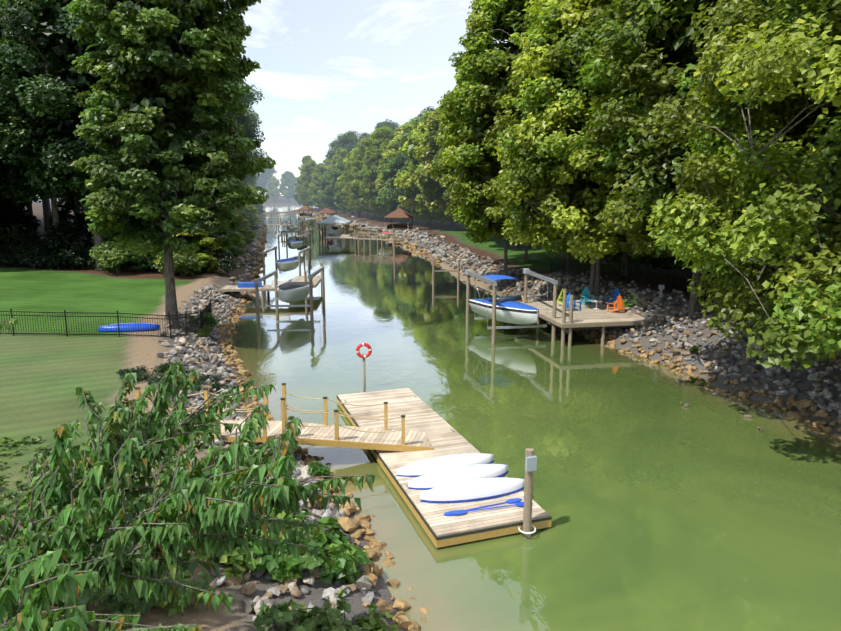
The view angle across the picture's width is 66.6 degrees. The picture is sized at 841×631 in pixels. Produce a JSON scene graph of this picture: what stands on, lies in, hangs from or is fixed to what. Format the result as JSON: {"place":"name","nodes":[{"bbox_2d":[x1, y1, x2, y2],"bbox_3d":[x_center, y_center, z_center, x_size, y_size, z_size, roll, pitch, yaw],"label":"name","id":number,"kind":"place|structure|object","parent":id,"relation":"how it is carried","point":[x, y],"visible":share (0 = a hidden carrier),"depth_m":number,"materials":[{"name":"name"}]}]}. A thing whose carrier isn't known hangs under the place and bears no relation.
{"place":"outdoors","nodes":[
{"label":"outdoors","id":0,"kind":"place"},
{"bbox_2d":[219,0,507,195],"label":"sky","id":1,"kind":"structure","parent":0,"point":[331,68],"materials":[{"name":"white"}]},
{"bbox_2d":[0,196,840,630],"bbox_3d":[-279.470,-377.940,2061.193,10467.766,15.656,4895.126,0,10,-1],"label":"ground","id":2,"kind":"structure","parent":0,"point":[42,376],"depth_m":30.70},
{"bbox_2d":[0,189,38,222],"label":"tree","id":3,"kind":"object","parent":2,"relation":"on","point":[3,200],"visible":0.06,"depth_m":68.07,"materials":[{"name":"green plant"}]},
{"bbox_2d":[0,198,38,226],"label":"understory","id":4,"kind":"object","parent":2,"relation":"on","point":[4,206],"visible":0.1,"depth_m":67.65,"materials":[{"name":"green plant"}]},
{"bbox_2d":[0,201,44,258],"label":"understory","id":5,"kind":"object","parent":2,"relation":"on","point":[15,231],"visible":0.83,"depth_m":64.53,"materials":[{"name":"green plant"}]},
{"bbox_2d":[6,239,54,267],"bbox_3d":[-36.754,-5.795,60.985,4.693,2.905,3.565,6,12,30],"label":"lawn shrub","id":6,"kind":"object","parent":2,"relation":"on","point":[31,254],"visible":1,"depth_m":60.16,"materials":[{"name":"green plant"}]},
{"bbox_2d":[0,1,67,198],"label":"forest tree","id":7,"kind":"object","parent":2,"relation":"on","point":[6,185],"visible":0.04,"depth_m":58.33,"materials":[{"name":"green plant"}]},
{"bbox_2d":[42,196,51,242],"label":"forest tree","id":8,"kind":"object","parent":2,"relation":"on","point":[46,216],"depth_m":83.82,"materials":[{"name":"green plant"}]},
{"bbox_2d":[0,0,116,264],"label":"tree","id":9,"kind":"object","parent":2,"relation":"on","point":[14,171],"visible":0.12,"depth_m":57.03,"materials":[{"name":"green plant"}]},
{"bbox_2d":[41,200,90,243],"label":"understory","id":10,"kind":"object","parent":2,"relation":"on","point":[65,209],"visible":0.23,"depth_m":68.74,"materials":[{"name":"green plant"}]},
{"bbox_2d":[44,246,89,269],"bbox_3d":[-34.229,-5.512,61.853,4.208,2.404,4.421,-9,14,-41],"label":"lawn shrub","id":11,"kind":"object","parent":2,"relation":"on","point":[74,257],"visible":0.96,"depth_m":61.02,"materials":[{"name":"green plant"}]},
{"bbox_2d":[41,220,93,257],"bbox_3d":[-34.828,-7.231,64.737,5.533,4.763,6.449,7,13,34],"label":"understory","id":12,"kind":"object","parent":2,"relation":"on","point":[70,236],"visible":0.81,"depth_m":63.42,"materials":[{"name":"green plant"}]},
{"bbox_2d":[0,0,190,270],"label":"forest tree","id":13,"kind":"object","parent":2,"relation":"on","point":[50,98],"visible":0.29,"depth_m":53.99,"materials":[{"name":"green plant"}]},
{"bbox_2d":[0,436,204,534],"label":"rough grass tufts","id":14,"kind":"object","parent":2,"relation":"on","point":[13,501],"visible":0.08,"depth_m":15.59,"materials":[{"name":"green plant"}]},
{"bbox_2d":[0,299,211,338],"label":"lawn fence","id":15,"kind":"object","parent":2,"relation":"on","point":[206,309],"depth_m":32.38,"materials":[{"name":"black metal"}]},
{"bbox_2d":[87,240,124,267],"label":"lawn shrub","id":16,"kind":"object","parent":2,"relation":"on","point":[92,261],"visible":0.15,"depth_m":60.15,"materials":[{"name":"green plant"}]},
{"bbox_2d":[89,241,143,273],"bbox_3d":[-27.906,-5.206,58.465,4.523,3.106,5.409,-8,13,-39],"label":"bush","id":17,"kind":"object","parent":2,"relation":"on","point":[115,256],"visible":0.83,"depth_m":57.46,"materials":[{"name":"green plant"}]},
{"bbox_2d":[90,208,155,251],"bbox_3d":[-30.630,-8.604,65.877,6.283,7.086,6.304,-6,12,-30],"label":"understory","id":18,"kind":"object","parent":2,"relation":"on","point":[109,239],"visible":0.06,"depth_m":63.49,"materials":[{"name":"green plant"}]},
{"bbox_2d":[0,518,251,626],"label":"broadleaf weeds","id":19,"kind":"object","parent":2,"relation":"on","point":[127,604],"visible":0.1,"depth_m":10.43,"materials":[{"name":"green plant"}]},
{"bbox_2d":[98,323,159,331],"bbox_3d":[-15.408,0.593,33.906,3.000,0.387,0.740,-2,11,-16],"label":"kayak on lawn","id":20,"kind":"object","parent":2,"relation":"on","point":[130,328],"visible":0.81,"depth_m":33.64,"materials":[{"name":"blue plastic"}]},
{"bbox_2d":[132,248,163,270],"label":"bush","id":21,"kind":"object","parent":2,"relation":"on","point":[149,260],"visible":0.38,"depth_m":58.84,"materials":[{"name":"green plant"}]},
{"bbox_2d":[74,0,245,185],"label":"forest tree","id":22,"kind":"object","parent":2,"relation":"on","point":[202,129],"visible":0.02,"depth_m":67.05,"materials":[{"name":"green plant"}]},
{"bbox_2d":[67,0,275,328],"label":"tree","id":23,"kind":"object","parent":2,"relation":"on","point":[159,170],"visible":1,"depth_m":32.06,"materials":[{"name":"green plant"}]},
{"bbox_2d":[155,247,206,276],"bbox_3d":[-21.462,-4.848,56.674,3.756,3.168,4.888,-10,14,-42],"label":"bush","id":24,"kind":"object","parent":2,"relation":"on","point":[181,260],"visible":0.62,"depth_m":55.82,"materials":[{"name":"green plant"}]},
{"bbox_2d":[0,318,375,630],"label":"peach tree","id":25,"kind":"object","parent":2,"relation":"on","point":[47,562],"visible":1,"depth_m":6.56,"materials":[{"name":"green plant"}]},
{"bbox_2d":[154,230,221,274],"bbox_3d":[-21.694,-5.717,59.931,7.194,5.443,6.687,5,12,27],"label":"bush","id":26,"kind":"object","parent":2,"relation":"on","point":[205,242],"visible":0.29,"depth_m":58.79,"materials":[{"name":"green plant"}]},
{"bbox_2d":[187,312,221,325],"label":"shrub","id":27,"kind":"object","parent":2,"relation":"on","point":[210,319],"visible":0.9,"depth_m":37.50,"materials":[{"name":"green plant"}]},
{"bbox_2d":[194,325,214,336],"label":"shrub","id":28,"kind":"object","parent":2,"relation":"on","point":[203,331],"visible":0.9,"depth_m":35.46,"materials":[{"name":"green plant"}]},
{"bbox_2d":[195,247,240,273],"bbox_3d":[-18.931,-5.182,59.839,4.426,2.746,3.897,0,10,-1],"label":"lawn shrub","id":29,"kind":"object","parent":2,"relation":"on","point":[225,260],"visible":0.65,"depth_m":59.32,"materials":[{"name":"green plant"}]},
{"bbox_2d":[204,226,245,258],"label":"bush","id":30,"kind":"object","parent":2,"relation":"on","point":[237,252],"visible":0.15,"depth_m":69.41,"materials":[{"name":"green plant"}]},
{"bbox_2d":[195,0,263,116],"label":"forest tree","id":31,"kind":"object","parent":2,"relation":"on","point":[251,95],"visible":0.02,"depth_m":110.73,"materials":[{"name":"green plant"}]},
{"bbox_2d":[207,439,264,496],"bbox_3d":[-4.473,3.748,15.402,1.492,1.649,1.416,-9,14,-41],"label":"shrub","id":32,"kind":"object","parent":2,"relation":"on","point":[219,450],"visible":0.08,"depth_m":15.18,"materials":[{"name":"green plant"}]},
{"bbox_2d":[231,212,257,249],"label":"bush","id":33,"kind":"object","parent":2,"relation":"on","point":[248,234],"visible":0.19,"depth_m":84.46,"materials":[{"name":"green plant"}]},
{"bbox_2d":[229,221,267,295],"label":"riprap","id":34,"kind":"object","parent":2,"relation":"on","point":[261,232],"visible":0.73,"depth_m":81.40,"materials":[{"name":"grey stone"}]},
{"bbox_2d":[234,80,264,159],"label":"forest tree","id":35,"kind":"object","parent":2,"relation":"on","point":[249,132],"depth_m":98.21,"materials":[{"name":"green plant"}]},
{"bbox_2d":[240,205,259,225],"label":"bank bush","id":36,"kind":"object","parent":2,"relation":"on","point":[250,210],"visible":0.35,"depth_m":159.70,"materials":[{"name":"green plant"}]},
{"bbox_2d":[240,93,267,180],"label":"forest tree","id":37,"kind":"object","parent":2,"relation":"on","point":[254,118],"visible":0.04,"depth_m":140.74,"materials":[{"name":"green plant"}]},
{"bbox_2d":[256,157,275,198],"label":"tree","id":38,"kind":"object","parent":2,"relation":"on","point":[266,175],"visible":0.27,"depth_m":749.23,"materials":[{"name":"green plant"}]},
{"bbox_2d":[220,263,322,301],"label":"pier","id":39,"kind":"structure","parent":2,"relation":"on","point":[250,286],"depth_m":51.20,"materials":[{"name":"brown wood"}]},
{"bbox_2d":[265,176,280,201],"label":"tree","id":40,"kind":"object","parent":2,"relation":"on","point":[272,186],"visible":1,"depth_m":732.17,"materials":[{"name":"green plant"}]},
{"bbox_2d":[119,383,432,452],"bbox_3d":[-4.264,3.338,19.884,9.308,2.124,1.893,-1,11,-7],"label":"gangway","id":41,"kind":"object","parent":2,"relation":"on","point":[336,434],"visible":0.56,"depth_m":19.97,"materials":[{"name":"yellow wood"}]},
{"bbox_2d":[262,246,309,279],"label":"lift","id":42,"kind":"object","parent":2,"relation":"on","point":[275,249],"visible":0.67,"depth_m":66.54,"materials":[{"name":"brown wood"}]},
{"bbox_2d":[276,258,298,271],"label":"boat","id":43,"kind":"object","parent":42,"relation":"on","point":[287,264],"visible":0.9,"depth_m":65.17,"materials":[{"name":"white plastic"}]},
{"bbox_2d":[278,171,296,201],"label":"tree","id":44,"kind":"object","parent":2,"relation":"on","point":[288,179],"visible":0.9,"depth_m":731.90,"materials":[{"name":"green plant"}]},
{"bbox_2d":[156,283,428,630],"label":"riprap","id":45,"kind":"object","parent":2,"relation":"on","point":[366,581],"visible":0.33,"depth_m":16.66,"materials":[{"name":"grey stone"}]},
{"bbox_2d":[116,363,232,393],"bbox_3d":[-9.812,2.651,25.512,4.484,1.125,3.393,0,10,-1],"label":"shrub","id":46,"kind":"object","parent":45,"relation":"on","point":[141,375],"visible":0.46,"depth_m":25.37,"materials":[{"name":"green plant"}]},
{"bbox_2d":[216,505,372,587],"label":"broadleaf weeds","id":47,"kind":"object","parent":2,"relation":"on","point":[341,557],"visible":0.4,"depth_m":13.01,"materials":[{"name":"green plant"}]},
{"bbox_2d":[278,232,310,254],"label":"lift","id":48,"kind":"object","parent":2,"relation":"on","point":[286,233],"visible":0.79,"depth_m":94.87,"materials":[{"name":"grey wood"}]},
{"bbox_2d":[295,155,311,206],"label":"tree","id":49,"kind":"object","parent":2,"relation":"on","point":[305,158],"visible":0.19,"depth_m":341.98,"materials":[{"name":"green plant"}]},
{"bbox_2d":[297,159,316,210],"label":"tree","id":50,"kind":"object","parent":2,"relation":"on","point":[307,171],"visible":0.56,"depth_m":322.97,"materials":[{"name":"green plant"}]},
{"bbox_2d":[307,163,327,206],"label":"tree","id":51,"kind":"object","parent":2,"relation":"on","point":[319,172],"visible":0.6,"depth_m":289.15,"materials":[{"name":"green plant"}]},
{"bbox_2d":[307,461,332,478],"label":"bank plant","id":52,"kind":"object","parent":2,"relation":"on","point":[322,468],"visible":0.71,"depth_m":18.24,"materials":[{"name":"green plant"}]},
{"bbox_2d":[261,214,385,242],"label":"docks","id":53,"kind":"object","parent":2,"relation":"on","point":[300,236],"visible":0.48,"depth_m":151.87,"materials":[{"name":"brown wood"}]},
{"bbox_2d":[252,589,397,630],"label":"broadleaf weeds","id":54,"kind":"object","parent":2,"relation":"on","point":[280,614],"visible":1,"depth_m":10.80,"materials":[{"name":"green plant"}]},
{"bbox_2d":[317,168,340,213],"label":"tree","id":55,"kind":"object","parent":2,"relation":"on","point":[330,202],"visible":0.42,"depth_m":261.32,"materials":[{"name":"green plant"}]},
{"bbox_2d":[324,158,352,216],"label":"tree","id":56,"kind":"object","parent":2,"relation":"on","point":[336,173],"visible":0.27,"depth_m":229.40,"materials":[{"name":"green plant"}]},
{"bbox_2d":[330,148,347,211],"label":"tree","id":57,"kind":"object","parent":2,"relation":"on","point":[340,154],"visible":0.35,"depth_m":278.58,"materials":[{"name":"green plant"}]},
{"bbox_2d":[325,130,360,170],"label":"tree","id":58,"kind":"object","parent":2,"relation":"on","point":[348,141],"visible":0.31,"depth_m":297.09,"materials":[{"name":"green plant"}]},
{"bbox_2d":[338,150,361,217],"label":"tree","id":59,"kind":"object","parent":2,"relation":"on","point":[345,190],"visible":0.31,"depth_m":214.48,"materials":[{"name":"green plant"}]},
{"bbox_2d":[335,147,365,216],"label":"tree","id":60,"kind":"object","parent":2,"relation":"on","point":[342,176],"visible":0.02,"depth_m":220.20,"materials":[{"name":"green plant"}]},
{"bbox_2d":[312,213,391,232],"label":"riprap","id":61,"kind":"object","parent":2,"relation":"on","point":[373,230],"visible":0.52,"depth_m":168.48,"materials":[{"name":"grey stone"}]},
{"bbox_2d":[347,137,372,219],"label":"tree","id":62,"kind":"object","parent":2,"relation":"on","point":[359,153],"visible":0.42,"depth_m":191.20,"materials":[{"name":"green plant"}]},
{"bbox_2d":[325,228,398,248],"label":"pier","id":63,"kind":"structure","parent":2,"relation":"on","point":[357,235],"depth_m":106.81,"materials":[{"name":"brown wood"}]},
{"bbox_2d":[363,157,387,220],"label":"tree","id":64,"kind":"object","parent":2,"relation":"on","point":[380,212],"depth_m":184.52,"materials":[{"name":"green plant"}]},
{"bbox_2d":[358,126,394,221],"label":"tree","id":65,"kind":"object","parent":2,"relation":"on","point":[382,137],"visible":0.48,"depth_m":177.05,"materials":[{"name":"green plant"}]},
{"bbox_2d":[367,119,399,137],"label":"tree","id":66,"kind":"object","parent":2,"relation":"on","point":[393,126],"visible":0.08,"depth_m":292.88,"materials":[{"name":"green plant"}]},
{"bbox_2d":[375,135,406,223],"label":"tree","id":67,"kind":"object","parent":2,"relation":"on","point":[392,147],"visible":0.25,"depth_m":162.45,"materials":[{"name":"green plant"}]},
{"bbox_2d":[379,151,413,223],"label":"tree","id":68,"kind":"object","parent":2,"relation":"on","point":[388,194],"visible":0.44,"depth_m":153.70,"materials":[{"name":"green plant"}]},
{"bbox_2d":[384,207,413,230],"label":"gazebo","id":69,"kind":"object","parent":2,"relation":"on","point":[399,212],"visible":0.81,"depth_m":136.12,"materials":[{"name":"brown wood"}]},
{"bbox_2d":[388,124,412,220],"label":"tree","id":70,"kind":"object","parent":2,"relation":"on","point":[404,128],"visible":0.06,"depth_m":175.15,"materials":[{"name":"green plant"}]},
{"bbox_2d":[394,158,434,225],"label":"tree","id":71,"kind":"object","parent":2,"relation":"on","point":[401,190],"visible":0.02,"depth_m":145.40,"materials":[{"name":"green plant"}]},
{"bbox_2d":[394,111,438,229],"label":"tree","id":72,"kind":"object","parent":2,"relation":"on","point":[406,180],"visible":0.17,"depth_m":130.93,"materials":[{"name":"green plant"}]},
{"bbox_2d":[388,228,456,253],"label":"rocks","id":73,"kind":"object","parent":2,"relation":"on","point":[408,234],"visible":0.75,"depth_m":107.21,"materials":[{"name":"grey stone"}]},
{"bbox_2d":[394,252,459,283],"bbox_3d":[-0.780,-4.536,68.772,2.453,4.300,17.464,-4,11,-23],"label":"boat lift","id":74,"kind":"object","parent":2,"relation":"on","point":[434,271],"visible":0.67,"depth_m":61.12,"materials":[{"name":"brown wood"}]},
{"bbox_2d":[413,103,456,230],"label":"tree","id":75,"kind":"object","parent":2,"relation":"on","point":[427,154],"visible":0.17,"depth_m":114.22,"materials":[{"name":"green plant"}]},
{"bbox_2d":[431,57,495,202],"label":"tree","id":76,"kind":"object","parent":2,"relation":"on","point":[446,196],"visible":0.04,"depth_m":101.19,"materials":[{"name":"green plant"}]},
{"bbox_2d":[426,243,549,292],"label":"rocks","id":77,"kind":"object","parent":2,"relation":"on","point":[460,253],"depth_m":70.89,"materials":[{"name":"grey stone"}]},
{"bbox_2d":[428,0,553,286],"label":"tree","id":78,"kind":"object","parent":2,"relation":"on","point":[502,21],"visible":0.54,"depth_m":51.20,"materials":[{"name":"green plant"}]},
{"bbox_2d":[465,87,535,262],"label":"tree","id":79,"kind":"object","parent":2,"relation":"on","point":[496,234],"depth_m":67.83,"materials":[{"name":"green plant"}]},
{"bbox_2d":[489,74,569,271],"bbox_3d":[13.426,-15.432,55.913,15.039,24.304,13.845,1,11,6],"label":"tree","id":80,"kind":"object","parent":2,"relation":"on","point":[568,253],"depth_m":56.51,"materials":[{"name":"green plant"}]},
{"bbox_2d":[228,205,840,630],"bbox_3d":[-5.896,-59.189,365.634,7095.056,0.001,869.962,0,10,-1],"label":"water surface","id":81,"kind":"object","parent":2,"relation":"on","point":[664,509],"visible":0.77,"depth_m":20.23,"materials":[{"name":"green liquid"}]},
{"bbox_2d":[253,266,324,322],"bbox_3d":[-9.041,-0.653,45.312,3.823,5.180,6.228,0,10,-1],"label":"lift","id":82,"kind":"object","parent":81,"relation":"in","point":[310,278],"visible":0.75,"depth_m":43.80,"materials":[{"name":"brown wood"}]},
{"bbox_2d":[276,282,313,302],"bbox_3d":[-9.005,-1.701,45.438,2.400,1.296,6.500,0,10,-1],"label":"covered boat","id":83,"kind":"object","parent":82,"relation":"on","point":[290,292],"visible":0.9,"depth_m":43.56,"materials":[{"name":"plastic"}]},
{"bbox_2d":[316,215,350,239],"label":"covered slip with pontoon","id":84,"kind":"object","parent":81,"relation":"on","point":[335,219],"visible":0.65,"depth_m":125.30,"materials":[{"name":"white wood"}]},
{"bbox_2d":[336,388,551,547],"bbox_3d":[-0.051,4.360,20.926,3.070,0.635,11.570,-4,11,-19],"label":"floating dock","id":85,"kind":"object","parent":81,"relation":"on","point":[440,528],"visible":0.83,"depth_m":18.84,"materials":[{"name":"yellow wood"}]},
{"bbox_2d":[356,343,371,388],"bbox_3d":[-2.425,2.912,27.698,0.689,3.564,0.190,-2,11,-9],"label":"life ring post","id":86,"kind":"object","parent":85,"relation":"on","point":[368,354],"visible":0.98,"depth_m":27.41,"materials":[{"name":"red plastic"}]},
{"bbox_2d":[397,453,493,476],"bbox_3d":[0.754,4.298,18.669,3.000,0.387,0.740,-5,11,-16],"label":"paddleboard","id":87,"kind":"object","parent":85,"relation":"on","point":[421,467],"visible":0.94,"depth_m":18.41,"materials":[{"name":"white plastic"}]},
{"bbox_2d":[408,464,507,489],"bbox_3d":[1.088,4.440,17.898,3.000,0.387,0.740,-5,11,-18],"label":"paddleboard","id":88,"kind":"object","parent":85,"relation":"on","point":[431,480],"visible":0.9,"depth_m":17.65,"materials":[{"name":"white plastic"}]},
{"bbox_2d":[420,477,523,503],"bbox_3d":[1.440,4.591,17.081,3.000,0.387,0.740,-3,11,-15],"label":"paddleboard","id":89,"kind":"object","parent":85,"relation":"on","point":[472,490],"visible":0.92,"depth_m":16.81,"materials":[{"name":"white plastic"}]},
{"bbox_2d":[444,498,521,515],"bbox_3d":[1.619,4.896,16.393,2.240,0.028,0.203,-4,11,-22],"label":"paddle","id":90,"kind":"object","parent":85,"relation":"on","point":[515,500],"visible":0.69,"depth_m":16.51,"materials":[{"name":"blue plastic"}]},
{"bbox_2d":[450,502,532,514],"bbox_3d":[1.816,4.891,16.278,2.240,0.028,0.203,-3,11,-15],"label":"paddle","id":91,"kind":"object","parent":85,"relation":"on","point":[457,512],"visible":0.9,"depth_m":16.17,"materials":[{"name":"blue plastic"}]},
{"bbox_2d":[465,268,557,343],"bbox_3d":[5.480,0.242,39.308,4.206,5.600,5.820,-2,11,-10],"label":"lift","id":92,"kind":"object","parent":81,"relation":"in","point":[469,273],"visible":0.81,"depth_m":37.84,"materials":[{"name":"grey wood"}]},
{"bbox_2d":[468,275,538,324],"bbox_3d":[5.188,-0.988,38.975,2.400,2.700,6.800,-5,11,-24],"label":"runabout","id":93,"kind":"object","parent":92,"relation":"on","point":[509,309],"visible":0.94,"depth_m":38.13,"materials":[{"name":"white plastic"}]},
{"bbox_2d":[518,448,536,538],"bbox_3d":[2.619,5.278,15.746,0.442,4.250,0.596,2,11,9],"label":"dock pile","id":94,"kind":"object","parent":81,"relation":"in","point":[530,462],"visible":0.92,"depth_m":15.40,"materials":[{"name":"brown wood"}]},
{"bbox_2d":[492,0,671,295],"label":"tree","id":95,"kind":"object","parent":2,"relation":"on","point":[535,136],"visible":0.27,"depth_m":39.38,"materials":[{"name":"green plant"}]},
{"bbox_2d":[492,0,686,295],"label":"tree","id":96,"kind":"object","parent":2,"relation":"on","point":[541,34],"visible":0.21,"depth_m":39.47,"materials":[{"name":"green plant"}]},
{"bbox_2d":[521,285,664,346],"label":"pier deck","id":97,"kind":"structure","parent":2,"relation":"on","point":[587,316],"depth_m":36.82,"materials":[{"name":"brown wood"}]},
{"bbox_2d":[580,287,595,304],"bbox_3d":[10.827,-1.291,41.696,0.810,1.129,1.029,-1,11,-6],"label":"adirondack chair","id":98,"kind":"object","parent":97,"relation":"on","point":[584,298],"visible":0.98,"depth_m":41.81,"materials":[{"name":"paint"}]},
{"bbox_2d":[606,295,624,311],"bbox_3d":[11.841,-0.727,38.640,0.810,1.129,1.029,-6,12,-30],"label":"adirondack chair","id":99,"kind":"object","parent":97,"relation":"on","point":[619,302],"visible":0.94,"depth_m":38.42,"materials":[{"name":"paint"}]},
{"bbox_2d":[587,249,645,268],"bbox_3d":[18.087,-5.591,59.470,4.783,2.755,5.342,-9,14,-39],"label":"understory","id":100,"kind":"object","parent":2,"relation":"on","point":[617,257],"visible":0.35,"depth_m":57.80,"materials":[{"name":"green plant"}]},
{"bbox_2d":[627,252,679,269],"bbox_3d":[20.634,-5.500,57.277,4.976,2.922,4.165,0,10,-1],"label":"understory","id":101,"kind":"object","parent":2,"relation":"on","point":[664,262],"visible":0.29,"depth_m":56.33,"materials":[{"name":"green plant"}]},
{"bbox_2d":[550,259,765,317],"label":"fence","id":102,"kind":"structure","parent":2,"relation":"on","point":[612,265],"depth_m":43.50,"materials":[{"name":"black metal"}]},
{"bbox_2d":[636,256,685,266],"bbox_3d":[21.644,-5.367,57.871,4.849,2.350,3.505,0,10,-1],"label":"understory","id":103,"kind":"object","parent":2,"relation":"on","point":[676,263],"visible":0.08,"depth_m":57.04,"materials":[{"name":"green plant"}]},
{"bbox_2d":[491,271,840,441],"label":"riprap","id":104,"kind":"object","parent":2,"relation":"on","point":[802,405],"visible":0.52,"depth_m":31.31,"materials":[{"name":"grey stone"}]},
{"bbox_2d":[559,0,840,315],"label":"tree","id":105,"kind":"object","parent":2,"relation":"on","point":[657,163],"visible":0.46,"depth_m":31.54,"materials":[{"name":"green plant"}]},
{"bbox_2d":[587,0,831,289],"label":"tree","id":106,"kind":"object","parent":2,"relation":"on","point":[608,174],"depth_m":34.48,"materials":[{"name":"green plant"}]},
{"bbox_2d":[609,0,840,369],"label":"tree","id":107,"kind":"object","parent":2,"relation":"on","point":[803,311],"visible":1,"depth_m":21.52,"materials":[{"name":"green plant"}]},
{"bbox_2d":[713,3,840,294],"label":"tree","id":108,"kind":"object","parent":2,"relation":"on","point":[807,122],"visible":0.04,"depth_m":29.89,"materials":[{"name":"green plant"}]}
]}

